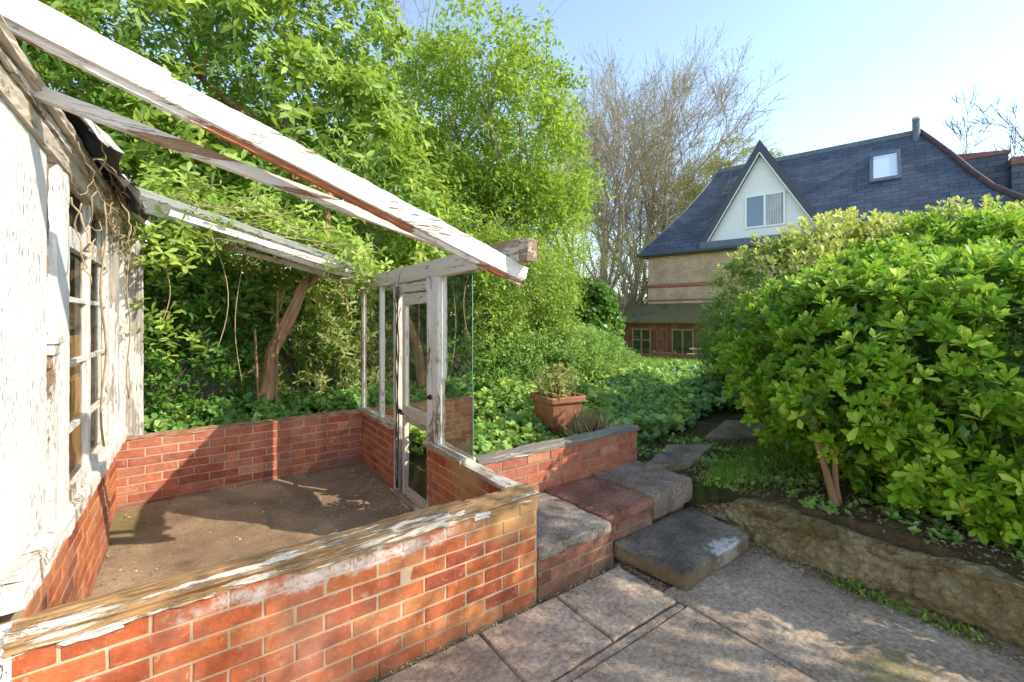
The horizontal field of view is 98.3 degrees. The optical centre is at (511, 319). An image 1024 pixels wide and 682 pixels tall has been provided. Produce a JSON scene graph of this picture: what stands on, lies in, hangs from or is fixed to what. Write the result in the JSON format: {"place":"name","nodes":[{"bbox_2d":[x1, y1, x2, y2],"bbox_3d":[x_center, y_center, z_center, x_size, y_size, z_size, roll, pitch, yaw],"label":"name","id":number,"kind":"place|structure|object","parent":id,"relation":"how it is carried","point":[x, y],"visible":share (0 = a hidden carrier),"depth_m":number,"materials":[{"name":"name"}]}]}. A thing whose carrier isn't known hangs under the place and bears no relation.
{"place":"outdoors","nodes":[
{"label":"outdoors","id":0,"kind":"place"},
{"bbox_2d":[90,464,413,596],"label":"soil floor","id":1,"kind":"structure","parent":0,"point":[276,524],"depth_m":3.50,"materials":[{"name":"brown soil"}]},
{"bbox_2d":[95,463,411,592],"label":"leaf litter","id":2,"kind":"object","parent":1,"relation":"on","point":[230,501],"visible":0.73,"depth_m":3.63,"materials":[{"name":"brown plant"}]},
{"bbox_2d":[135,470,402,571],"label":"gravel","id":3,"kind":"structure","parent":0,"point":[321,506],"depth_m":3.77,"materials":[{"name":"beige gravel"}]},
{"bbox_2d":[49,0,1023,296],"label":"sky","id":4,"kind":"structure","parent":0,"point":[860,70],"materials":[{"name":"blue"}]},
{"bbox_2d":[143,322,1023,581],"bbox_3d":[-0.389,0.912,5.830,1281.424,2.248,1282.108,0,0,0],"label":"ground","id":5,"kind":"structure","parent":0,"point":[702,494],"depth_m":3.42,"materials":[{"name":"brown soil"}]},
{"bbox_2d":[0,454,116,624],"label":"brick wall","id":6,"kind":"structure","parent":5,"relation":"on","point":[71,575],"depth_m":2.32,"materials":[{"name":"red brick"}]},
{"bbox_2d":[0,13,154,681],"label":"timber outbuilding","id":7,"kind":"structure","parent":5,"relation":"on","point":[56,458],"depth_m":1.83,"materials":[{"name":"paint"}]},
{"bbox_2d":[69,182,108,501],"bbox_3d":[-2.465,0.089,2.573,0.039,1.622,1.349,0,0,-36],"label":"window","id":8,"kind":"structure","parent":7,"relation":"in","point":[89,460],"depth_m":2.52,"materials":[{"name":"paint"}]},
{"bbox_2d":[66,122,143,446],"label":"dry tendrils","id":9,"kind":"object","parent":7,"relation":"attached to","point":[111,206],"visible":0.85,"depth_m":2.57,"materials":[{"name":"brown plant"}]},
{"bbox_2d":[35,36,330,308],"bbox_3d":[-10.952,-3.400,14.351,10.603,9.209,8.846,0,0,-25],"label":"backdrop tree","id":10,"kind":"object","parent":5,"relation":"on","point":[192,80],"depth_m":13.10,"materials":[{"name":"green plant"}]},
{"bbox_2d":[124,186,291,431],"bbox_3d":[-3.895,-0.101,4.604,3.053,2.875,2.260,0,0,-37],"label":"evergreen shrub","id":11,"kind":"object","parent":5,"relation":"on","point":[211,282],"visible":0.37,"depth_m":4.68,"materials":[{"name":"green plant"}]},
{"bbox_2d":[116,409,362,508],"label":"brick wall","id":12,"kind":"structure","parent":5,"relation":"on","point":[161,466],"depth_m":4.12,"materials":[{"name":"red brick"}]},
{"bbox_2d":[14,0,489,400],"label":"tree","id":13,"kind":"object","parent":5,"relation":"on","point":[351,84],"visible":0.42,"depth_m":5.43,"materials":[{"name":"green plant"}]},
{"bbox_2d":[144,377,360,432],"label":"ivy bank","id":14,"kind":"structure","parent":5,"relation":"on","point":[248,408],"depth_m":4.47,"materials":[{"name":"green plant"}]},
{"bbox_2d":[254,291,278,416],"bbox_3d":[-2.572,0.500,4.644,0.234,1.601,0.028,0,0,-30],"label":"cane","id":15,"kind":"object","parent":5,"relation":"on","point":[256,355],"visible":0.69,"depth_m":4.68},
{"bbox_2d":[0,483,539,681],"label":"brick wall","id":16,"kind":"structure","parent":5,"relation":"on","point":[371,602],"depth_m":1.84,"materials":[{"name":"brick"}]},
{"bbox_2d":[191,211,411,408],"bbox_3d":[-2.675,-0.063,6.109,2.611,3.098,2.547,0,0,0],"label":"evergreen shrub","id":17,"kind":"object","parent":5,"relation":"on","point":[327,345],"visible":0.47,"depth_m":5.47,"materials":[{"name":"green plant"}]},
{"bbox_2d":[232,126,391,334],"bbox_3d":[-5.565,-3.163,16.828,10.596,8.478,7.846,0,0,0],"label":"backdrop tree","id":18,"kind":"object","parent":5,"relation":"on","point":[320,216],"depth_m":16.12,"materials":[{"name":"green plant"}]},
{"bbox_2d":[357,407,393,487],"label":"brick wall","id":19,"kind":"structure","parent":5,"relation":"on","point":[378,446],"depth_m":4.39,"materials":[{"name":"red brick"}]},
{"bbox_2d":[342,115,492,264],"bbox_3d":[-2.289,-2.151,11.089,4.355,5.944,3.844,0,0,0],"label":"leafy tree","id":20,"kind":"object","parent":5,"relation":"on","point":[445,123],"visible":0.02,"depth_m":10.12,"materials":[{"name":"green plant"}]},
{"bbox_2d":[327,0,571,145],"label":"bare tree","id":21,"kind":"object","parent":5,"relation":"on","point":[419,11],"visible":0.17,"depth_m":12.23,"materials":[{"name":"plant"}]},
{"bbox_2d":[423,440,520,506],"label":"brick wall","id":22,"kind":"structure","parent":5,"relation":"on","point":[452,475],"depth_m":3.10,"materials":[{"name":"red brick"}]},
{"bbox_2d":[0,0,537,510],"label":"greenhouse frame","id":23,"kind":"object","parent":22,"relation":"on","point":[432,390],"visible":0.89,"depth_m":2.56,"materials":[{"name":"paint"}]},
{"bbox_2d":[119,160,403,380],"bbox_3d":[-2.509,-0.440,4.422,2.832,2.080,1.677,0,0,-31],"label":"climbing vine","id":24,"kind":"object","parent":23,"relation":"attached to","point":[260,215],"visible":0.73,"depth_m":4.12,"materials":[{"name":"green plant"}]},
{"bbox_2d":[394,272,400,487],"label":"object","id":25,"kind":"object","parent":23,"relation":"attached to","point":[397,295],"depth_m":3.95,"materials":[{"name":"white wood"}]},
{"bbox_2d":[397,292,426,508],"bbox_3d":[-0.840,0.655,3.763,0.067,1.772,0.629,0,0,-36],"label":"door","id":26,"kind":"structure","parent":23,"relation":"in","point":[414,317],"depth_m":3.78,"materials":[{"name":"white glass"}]},
{"bbox_2d":[360,204,587,374],"bbox_3d":[-0.786,-0.322,8.200,4.866,3.461,3.135,0,0,-13],"label":"leafy tree","id":27,"kind":"object","parent":5,"relation":"on","point":[498,294],"visible":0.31,"depth_m":7.88,"materials":[{"name":"green plant"}]},
{"bbox_2d":[371,0,616,368],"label":"leafy tree","id":28,"kind":"object","parent":5,"relation":"on","point":[510,182],"visible":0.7,"depth_m":8.93,"materials":[{"name":"green plant"}]},
{"bbox_2d":[409,358,693,457],"bbox_3d":[0.548,1.093,7.480,8.319,0.742,8.629,0,0,0],"label":"ground cover","id":29,"kind":"object","parent":5,"relation":"on","point":[507,427],"visible":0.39,"depth_m":5.67,"materials":[{"name":"green plant"}]},
{"bbox_2d":[530,392,585,433],"bbox_3d":[0.485,0.989,4.750,0.460,0.383,0.460,0,0,-26],"label":"terracotta pot","id":30,"kind":"object","parent":29,"relation":"on","point":[550,411],"visible":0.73,"depth_m":4.58,"materials":[{"name":"ceramic"}]},
{"bbox_2d":[521,362,585,397],"bbox_3d":[0.485,0.647,4.773,0.626,0.388,0.593,0,0,-35],"label":"potted plant","id":31,"kind":"object","parent":30,"relation":"in","point":[558,387],"visible":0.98,"depth_m":4.67,"materials":[{"name":"green plant"}]},
{"bbox_2d":[516,261,593,325],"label":"backdrop tree","id":32,"kind":"object","parent":5,"relation":"on","point":[537,292],"visible":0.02,"depth_m":18.79,"materials":[{"name":"green plant"}]},
{"bbox_2d":[512,158,598,278],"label":"leafy tree","id":33,"kind":"object","parent":5,"relation":"on","point":[573,236],"visible":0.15,"depth_m":13.18,"materials":[{"name":"green plant"}]},
{"bbox_2d":[474,424,638,492],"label":"garden brick wall","id":34,"kind":"structure","parent":5,"relation":"on","point":[541,466],"depth_m":3.53,"materials":[{"name":"red brick"}]},
{"bbox_2d":[473,316,646,395],"bbox_3d":[1.006,0.852,9.268,2.456,1.906,6.537,0,0,36],"label":"bramble mound","id":35,"kind":"object","parent":5,"relation":"on","point":[592,354],"visible":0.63,"depth_m":7.75,"materials":[{"name":"green plant"}]},
{"bbox_2d":[547,240,614,281],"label":"sapling","id":36,"kind":"object","parent":5,"relation":"on","point":[599,274],"visible":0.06,"depth_m":27.98,"materials":[{"name":"beige plant"}]},
{"bbox_2d":[560,233,602,288],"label":"sapling","id":37,"kind":"object","parent":5,"relation":"on","point":[587,268],"visible":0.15,"depth_m":23.80,"materials":[{"name":"beige plant"}]},
{"bbox_2d":[542,276,626,358],"bbox_3d":[1.933,0.099,11.842,2.509,2.654,1.894,0,0,-22],"label":"ivy thicket","id":38,"kind":"object","parent":5,"relation":"on","point":[599,308],"visible":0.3,"depth_m":11.43,"materials":[{"name":"green plant"}]},
{"bbox_2d":[558,405,614,437],"bbox_3d":[0.694,1.018,4.168,0.686,0.497,0.567,0,0,-33],"label":"withered plant","id":39,"kind":"object","parent":5,"relation":"on","point":[585,424],"visible":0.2,"depth_m":4.11,"materials":[{"name":"plant"}]},
{"bbox_2d":[564,224,618,277],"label":"sapling","id":40,"kind":"object","parent":5,"relation":"on","point":[591,256],"visible":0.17,"depth_m":26.34,"materials":[{"name":"beige plant"}]},
{"bbox_2d":[569,239,628,286],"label":"sapling","id":41,"kind":"object","parent":5,"relation":"on","point":[605,273],"visible":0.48,"depth_m":25.34,"materials":[{"name":"beige plant"}]},
{"bbox_2d":[577,247,623,299],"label":"sapling","id":42,"kind":"object","parent":5,"relation":"on","point":[590,268],"visible":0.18,"depth_m":25.49,"materials":[{"name":"beige plant"}]},
{"bbox_2d":[576,205,634,278],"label":"sapling","id":43,"kind":"object","parent":5,"relation":"on","point":[599,249],"visible":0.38,"depth_m":27.35,"materials":[{"name":"beige plant"}]},
{"bbox_2d":[537,504,683,604],"bbox_3d":[0.618,1.510,3.251,1.618,0.279,0.644,0,0,-36],"label":"landing base","id":44,"kind":"object","parent":5,"relation":"on","point":[563,570],"visible":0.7,"depth_m":2.73,"materials":[{"name":"brick"}]},
{"bbox_2d":[537,492,610,559],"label":"paving slab","id":45,"kind":"structure","parent":44,"relation":"on","point":[562,525],"depth_m":2.82,"materials":[{"name":"grey stone"}]},
{"bbox_2d":[544,476,653,525],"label":"paving slab","id":46,"kind":"structure","parent":44,"relation":"on","point":[612,504],"depth_m":3.22,"materials":[{"name":"red stone"}]},
{"bbox_2d":[593,461,692,518],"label":"paving slab","id":47,"kind":"structure","parent":44,"relation":"on","point":[665,490],"depth_m":3.51,"materials":[{"name":"grey stone"}]},
{"bbox_2d":[579,179,649,312],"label":"sapling","id":48,"kind":"object","parent":5,"relation":"on","point":[625,297],"visible":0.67,"depth_m":25.40,"materials":[{"name":"beige plant"}]},
{"bbox_2d":[589,223,641,311],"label":"sapling","id":49,"kind":"object","parent":5,"relation":"on","point":[605,248],"visible":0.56,"depth_m":25.83,"materials":[{"name":"beige plant"}]},
{"bbox_2d":[576,200,664,304],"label":"bare tree","id":50,"kind":"object","parent":5,"relation":"on","point":[637,259],"visible":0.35,"depth_m":32.41,"materials":[{"name":"beige plant"}]},
{"bbox_2d":[596,243,647,304],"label":"sapling","id":51,"kind":"object","parent":5,"relation":"on","point":[628,280],"visible":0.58,"depth_m":27.20,"materials":[{"name":"beige plant"}]},
{"bbox_2d":[607,259,647,310],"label":"sapling","id":52,"kind":"object","parent":5,"relation":"on","point":[631,291],"visible":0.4,"depth_m":28.14,"materials":[{"name":"beige plant"}]},
{"bbox_2d":[614,235,653,303],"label":"sapling","id":53,"kind":"object","parent":5,"relation":"on","point":[642,289],"visible":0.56,"depth_m":27.79,"materials":[{"name":"beige plant"}]},
{"bbox_2d":[518,30,790,288],"bbox_3d":[8.148,-9.801,30.930,18.360,24.163,22.275,0,0,0],"label":"bare tree","id":54,"kind":"object","parent":5,"relation":"on","point":[618,124],"visible":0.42,"depth_m":29.81,"materials":[{"name":"beige plant"}]},
{"bbox_2d":[519,20,794,303],"bbox_3d":[10.423,-10.284,33.239,22.853,25.065,18.693,0,0,0],"label":"bare tree","id":55,"kind":"object","parent":5,"relation":"on","point":[674,88],"visible":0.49,"depth_m":31.66,"materials":[{"name":"beige plant"}]},
{"bbox_2d":[631,353,702,366],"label":"grass","id":56,"kind":"structure","parent":5,"relation":"on","point":[668,358],"depth_m":20.48,"materials":[{"name":"green plant"}]},
{"bbox_2d":[551,47,791,303],"bbox_3d":[11.811,-11.097,37.740,20.049,26.766,22.119,0,0,0],"label":"bare tree","id":57,"kind":"object","parent":5,"relation":"on","point":[677,145],"visible":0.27,"depth_m":36.00,"materials":[{"name":"brown plant"}]},
{"bbox_2d":[597,359,752,443],"bbox_3d":[2.946,1.158,8.726,4.400,0.700,10.351,0,0,31],"label":"ground cover","id":58,"kind":"object","parent":5,"relation":"on","point":[701,395],"visible":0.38,"depth_m":5.99,"materials":[{"name":"green plant"}]},
{"bbox_2d":[644,360,708,366],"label":"ground cover","id":59,"kind":"object","parent":5,"relation":"on","point":[657,363],"depth_m":13.90,"materials":[{"name":"green plant"}]},
{"bbox_2d":[645,444,714,471],"bbox_3d":[1.557,1.288,4.148,0.378,0.084,1.116,0,0,39],"label":"stepping stone","id":60,"kind":"object","parent":5,"relation":"on","point":[659,460],"visible":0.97,"depth_m":4.04,"materials":[{"name":"grey stone"}]},
{"bbox_2d":[651,350,710,360],"bbox_3d":[8.420,1.890,20.109,4.304,0.820,0.106,0,0,39],"label":"timber rail","id":61,"kind":"object","parent":5,"relation":"on","point":[674,354],"visible":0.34,"depth_m":20.75,"materials":[{"name":"brown wood"}]},
{"bbox_2d":[614,302,751,358],"bbox_3d":[8.657,0.640,23.769,7.350,3.120,2.620,0,0,39],"label":"timber lean to","id":62,"kind":"object","parent":5,"relation":"on","point":[649,328],"visible":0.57,"depth_m":23.44,"materials":[{"name":"brown wood"}]},
{"bbox_2d":[632,328,650,354],"bbox_3d":[6.960,1.180,23.822,1.050,1.400,0.060,0,0,39],"label":"window","id":63,"kind":"structure","parent":62,"relation":"in","point":[641,338],"depth_m":23.79,"materials":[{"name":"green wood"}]},
{"bbox_2d":[672,329,693,353],"bbox_3d":[8.647,1.150,22.450,1.100,1.340,0.060,0,0,39],"label":"window","id":64,"kind":"structure","parent":62,"relation":"in","point":[682,339],"depth_m":22.43,"materials":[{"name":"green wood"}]},
{"bbox_2d":[687,348,709,358],"bbox_3d":[9.104,1.791,20.712,1.400,0.886,1.345,0,0,39],"label":"garden bench","id":65,"kind":"object","parent":5,"relation":"on","point":[694,352],"visible":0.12,"depth_m":20.83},
{"bbox_2d":[647,125,785,236],"bbox_3d":[16.086,-6.316,34.219,11.777,16.771,7.502,0,0,0],"label":"autumn tree","id":66,"kind":"object","parent":5,"relation":"on","point":[710,171],"visible":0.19,"depth_m":32.76,"materials":[{"name":"brown plant"}]},
{"bbox_2d":[690,259,772,407],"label":"soft conifer","id":67,"kind":"object","parent":5,"relation":"on","point":[704,352],"visible":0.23,"depth_m":6.60,"materials":[{"name":"green plant"}]},
{"bbox_2d":[705,420,765,439],"bbox_3d":[2.589,1.278,5.040,0.470,0.085,1.234,0,0,37],"label":"stepping stone","id":68,"kind":"object","parent":5,"relation":"on","point":[743,430],"visible":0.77,"depth_m":4.92,"materials":[{"name":"grey stone"}]},
{"bbox_2d":[638,425,866,500],"bbox_3d":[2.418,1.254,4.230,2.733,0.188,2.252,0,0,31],"label":"grass","id":69,"kind":"structure","parent":5,"relation":"on","point":[754,466],"depth_m":3.86,"materials":[{"name":"green plant"}]},
{"bbox_2d":[637,116,1023,354],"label":"brick house","id":70,"kind":"structure","parent":5,"relation":"on","point":[917,168],"depth_m":22.06,"materials":[{"name":"tile"}]},
{"bbox_2d":[745,190,784,228],"bbox_3d":[12.571,-5.450,22.058,1.770,1.660,0.078,0,0,39],"label":"window","id":71,"kind":"structure","parent":70,"relation":"in","point":[766,209],"depth_m":22.02,"materials":[{"name":"glass"}]},
{"bbox_2d":[637,432,1023,567],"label":"bed weeds","id":72,"kind":"object","parent":5,"relation":"on","point":[809,502],"visible":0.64,"depth_m":3.08,"materials":[{"name":"green plant"}]},
{"bbox_2d":[639,433,1023,577],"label":"leaf litter","id":73,"kind":"object","parent":5,"relation":"on","point":[916,522],"visible":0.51,"depth_m":3.20,"materials":[{"name":"brown plant"}]},
{"bbox_2d":[696,498,1023,651],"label":"rock edging","id":74,"kind":"object","parent":5,"relation":"on","point":[988,600],"visible":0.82,"depth_m":2.57,"materials":[{"name":"brown stone"}]},
{"bbox_2d":[696,193,1023,411],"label":"variegated shrub","id":75,"kind":"object","parent":5,"relation":"on","point":[777,253],"visible":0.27,"depth_m":4.75,"materials":[{"name":"green plant"}]},
{"bbox_2d":[705,201,1023,550],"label":"broadleaf shrub","id":76,"kind":"object","parent":5,"relation":"on","point":[931,425],"visible":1,"depth_m":2.84,"materials":[{"name":"green plant"}]},
{"bbox_2d":[889,84,1023,157],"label":"bare tree","id":77,"kind":"object","parent":5,"relation":"on","point":[983,131],"visible":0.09,"depth_m":27.40,"materials":[{"name":"brown plant"}]},
{"bbox_2d":[380,545,1023,681],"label":"terrace paving","id":78,"kind":"structure","parent":0,"point":[762,619],"depth_m":2.21,"materials":[{"name":"grey stone"}]},
{"bbox_2d":[372,550,760,681],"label":"leaf litter","id":79,"kind":"object","parent":78,"relation":"on","point":[470,635],"visible":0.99,"depth_m":2.42,"materials":[{"name":"brown plant"}]},
{"bbox_2d":[478,558,686,681],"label":"paving joints","id":80,"kind":"object","parent":78,"relation":"on","point":[657,581],"depth_m":2.42,"materials":[{"name":"grey concrete"}]},
{"bbox_2d":[613,507,748,589],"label":"step slab","id":81,"kind":"structure","parent":78,"relation":"on","point":[687,548],"depth_m":2.94,"materials":[{"name":"grey stone"}]},
{"bbox_2d":[749,541,1023,667],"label":"weeds","id":82,"kind":"object","parent":78,"relation":"on","point":[1020,659],"visible":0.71,"depth_m":2.48,"materials":[{"name":"green plant"}]},
{"bbox_2d":[810,567,1013,656],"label":"weeds","id":83,"kind":"object","parent":78,"relation":"on","point":[943,625],"visible":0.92,"depth_m":2.41,"materials":[{"name":"green plant"}]}
]}

